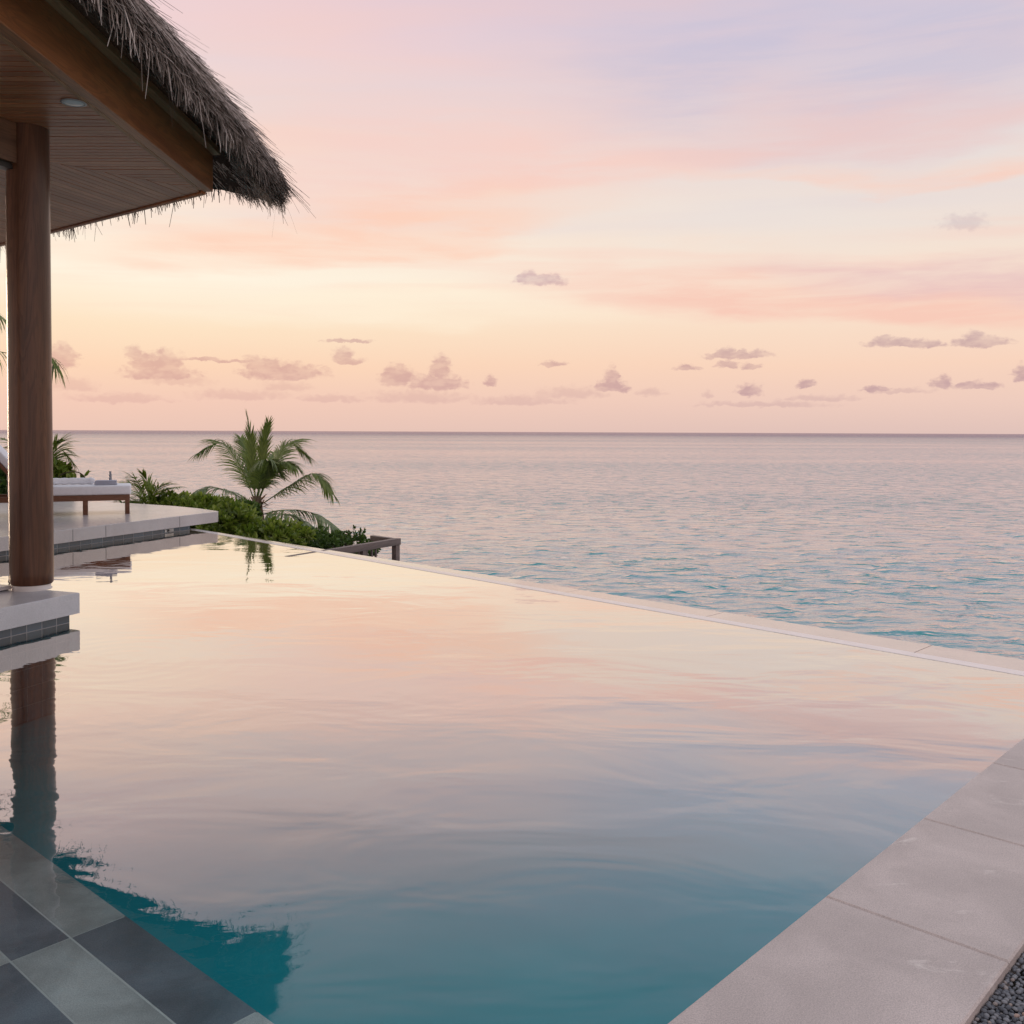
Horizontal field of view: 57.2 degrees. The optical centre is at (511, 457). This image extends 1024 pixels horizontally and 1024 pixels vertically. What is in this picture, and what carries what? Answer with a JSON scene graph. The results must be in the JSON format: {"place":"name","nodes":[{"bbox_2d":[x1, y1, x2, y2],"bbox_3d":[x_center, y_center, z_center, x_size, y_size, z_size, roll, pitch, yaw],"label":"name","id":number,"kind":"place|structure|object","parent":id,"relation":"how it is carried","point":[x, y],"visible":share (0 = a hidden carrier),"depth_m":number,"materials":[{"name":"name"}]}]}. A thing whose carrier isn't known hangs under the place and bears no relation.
{"place":"outdoors","nodes":[
{"label":"outdoors","id":0,"kind":"place"},
{"bbox_2d":[0,430,1023,659],"bbox_3d":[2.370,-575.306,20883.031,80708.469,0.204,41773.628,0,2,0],"label":"sea","id":1,"kind":"structure","parent":0,"point":[917,538],"depth_m":97.79,"materials":[{"name":"liquid"}]},
{"bbox_2d":[0,0,1023,433],"label":"sky","id":2,"kind":"structure","parent":0,"point":[654,216],"materials":[{"name":"pink"}]},
{"bbox_2d":[972,953,1023,1023],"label":"gravel","id":3,"kind":"structure","parent":0,"point":[1009,1011],"depth_m":2.63,"materials":[{"name":"grey gravel"}]},
{"bbox_2d":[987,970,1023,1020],"bbox_3d":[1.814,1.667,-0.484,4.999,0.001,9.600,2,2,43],"label":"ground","id":4,"kind":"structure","parent":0,"point":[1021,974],"depth_m":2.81,"materials":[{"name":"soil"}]},
{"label":"hillside","id":5,"kind":"structure","parent":0,"visible":0},
{"bbox_2d":[0,468,6,493],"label":"shrub","id":6,"kind":"object","parent":5,"relation":"on","point":[3,482],"visible":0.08,"depth_m":20.44,"materials":[{"name":"green plant"}]},
{"bbox_2d":[0,314,67,387],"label":"tall palm","id":7,"kind":"object","parent":5,"relation":"on","point":[55,366],"visible":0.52,"depth_m":17.87,"materials":[{"name":"green plant"}]},
{"bbox_2d":[0,434,78,472],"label":"palm","id":8,"kind":"object","parent":5,"relation":"on","point":[56,442],"visible":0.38,"depth_m":20.41,"materials":[{"name":"green plant"}]},
{"bbox_2d":[53,456,75,477],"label":"shrub","id":9,"kind":"object","parent":5,"relation":"on","point":[56,473],"visible":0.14,"depth_m":20.22,"materials":[{"name":"green plant"}]},
{"bbox_2d":[54,457,90,477],"bbox_3d":[-9.369,0.437,20.036,0.783,0.920,0.198,0,2,0],"label":"leafy branch plant","id":10,"kind":"object","parent":9,"relation":"attached to","point":[71,475],"visible":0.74,"depth_m":20.02,"materials":[{"name":"green plant"}]},
{"bbox_2d":[0,501,217,556],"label":"stone terrace","id":11,"kind":"structure","parent":5,"relation":"on","point":[98,523],"depth_m":14.42,"materials":[{"name":"stone"}]},
{"bbox_2d":[0,445,130,514],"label":"sun lounger","id":12,"kind":"object","parent":11,"relation":"on","point":[85,493],"visible":0.64,"depth_m":14.95,"materials":[{"name":"white fabric"}]},
{"bbox_2d":[53,477,94,484],"bbox_3d":[-7.267,0.377,15.259,0.910,0.111,0.111,0,2,-22],"label":"rolled towel","id":13,"kind":"object","parent":12,"relation":"on","point":[64,481],"visible":0.68,"depth_m":15.27,"materials":[{"name":"white fabric"}]},
{"bbox_2d":[94,480,116,484],"bbox_3d":[-6.602,0.397,15.282,0.340,0.070,0.240,0,2,-22],"label":"folded towel","id":14,"kind":"object","parent":12,"relation":"on","point":[105,482],"visible":1,"depth_m":15.19,"materials":[{"name":"white fabric"}]},
{"bbox_2d":[118,495,156,503],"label":"shrub","id":15,"kind":"object","parent":5,"relation":"on","point":[134,500],"visible":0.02,"depth_m":20.96,"materials":[{"name":"green plant"}]},
{"bbox_2d":[114,468,184,506],"bbox_3d":[-7.804,1.125,20.164,1.845,1.874,1.255,0,2,0],"label":"palm","id":16,"kind":"object","parent":5,"relation":"on","point":[151,490],"visible":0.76,"depth_m":20.18,"materials":[{"name":"green plant"}]},
{"bbox_2d":[147,489,196,506],"bbox_3d":[-7.260,1.325,20.404,1.465,1.322,1.326,0,2,0],"label":"shrub","id":17,"kind":"object","parent":5,"relation":"on","point":[170,498],"visible":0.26,"depth_m":20.05,"materials":[{"name":"green plant"}]},
{"bbox_2d":[178,491,237,528],"bbox_3d":[-6.296,1.332,19.266,1.545,1.336,1.642,0,2,0],"label":"shrub","id":18,"kind":"object","parent":5,"relation":"on","point":[199,500],"visible":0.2,"depth_m":18.91,"materials":[{"name":"green plant"}]},
{"bbox_2d":[195,496,262,536],"bbox_3d":[-5.619,1.379,18.563,1.349,1.298,1.513,1,2,34],"label":"shrub","id":19,"kind":"object","parent":5,"relation":"on","point":[242,513],"visible":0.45,"depth_m":18.30,"materials":[{"name":"green plant"}]},
{"bbox_2d":[233,497,262,516],"bbox_3d":[-6.149,1.540,20.848,1.212,1.427,1.360,0,2,0],"label":"shrub","id":20,"kind":"object","parent":5,"relation":"on","point":[256,505],"visible":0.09,"depth_m":20.87,"materials":[{"name":"green plant"}]},
{"bbox_2d":[186,409,340,531],"bbox_3d":[-5.958,0.837,22.627,3.833,4.192,6.229,0,2,-15],"label":"coconut palm","id":21,"kind":"object","parent":5,"relation":"on","point":[263,471],"visible":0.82,"depth_m":23.41,"materials":[{"name":"green plant"}]},
{"bbox_2d":[231,515,317,545],"bbox_3d":[-4.606,1.588,18.175,1.654,0.989,1.548,0,2,0],"label":"shrub","id":22,"kind":"object","parent":5,"relation":"on","point":[280,530],"visible":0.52,"depth_m":17.89,"materials":[{"name":"green plant"}]},
{"bbox_2d":[268,524,340,546],"bbox_3d":[-4.420,1.889,19.694,1.820,1.012,1.736,0,2,0],"label":"shrub","id":23,"kind":"object","parent":5,"relation":"on","point":[320,530],"visible":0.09,"depth_m":19.72,"materials":[{"name":"green plant"}]},
{"bbox_2d":[287,535,400,560],"bbox_3d":[-2.246,2.522,13.211,0.625,2.602,2.672,1,2,16],"label":"wooden railing","id":24,"kind":"object","parent":5,"relation":"on","point":[376,544],"visible":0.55,"depth_m":13.53,"materials":[{"name":"wood"}]},
{"bbox_2d":[308,530,380,556],"bbox_3d":[-3.350,1.857,18.833,1.490,0.864,1.508,0,2,0],"label":"shrub","id":25,"kind":"object","parent":5,"relation":"on","point":[331,540],"visible":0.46,"depth_m":18.59,"materials":[{"name":"green plant"}]},
{"bbox_2d":[0,777,933,1023],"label":"pool basin","id":26,"kind":"object","parent":5,"relation":"on","point":[541,901],"depth_m":4.80,"materials":[{"name":"paint"}]},
{"bbox_2d":[0,589,79,638],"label":"stone plinth","id":27,"kind":"structure","parent":26,"relation":"on","point":[22,612],"depth_m":7.51,"materials":[{"name":"stone"}]},
{"bbox_2d":[0,584,11,591],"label":"pavilion floor","id":28,"kind":"structure","parent":27,"relation":"on","point":[4,587],"depth_m":7.90,"materials":[{"name":"grey stone"}]},
{"bbox_2d":[0,0,314,591],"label":"thatched pavilion","id":29,"kind":"structure","parent":27,"relation":"on","point":[110,109],"depth_m":7.83,"materials":[{"name":"brown wood"}]},
{"bbox_2d":[0,825,273,1023],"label":"tiled ledge","id":30,"kind":"object","parent":26,"relation":"on","point":[73,950],"visible":0.96,"depth_m":2.91,"materials":[{"name":"tile"}]},
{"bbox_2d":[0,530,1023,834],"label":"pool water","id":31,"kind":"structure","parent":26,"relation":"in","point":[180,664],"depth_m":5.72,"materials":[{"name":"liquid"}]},
{"bbox_2d":[190,528,1023,675],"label":"infinity edge","id":32,"kind":"object","parent":26,"relation":"on","point":[1015,666],"visible":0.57,"depth_m":7.91,"materials":[{"name":"stone"}]},
{"bbox_2d":[668,738,1023,1023],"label":"pool coping","id":33,"kind":"object","parent":26,"relation":"on","point":[921,921],"visible":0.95,"depth_m":2.93,"materials":[{"name":"stone"}]}
]}

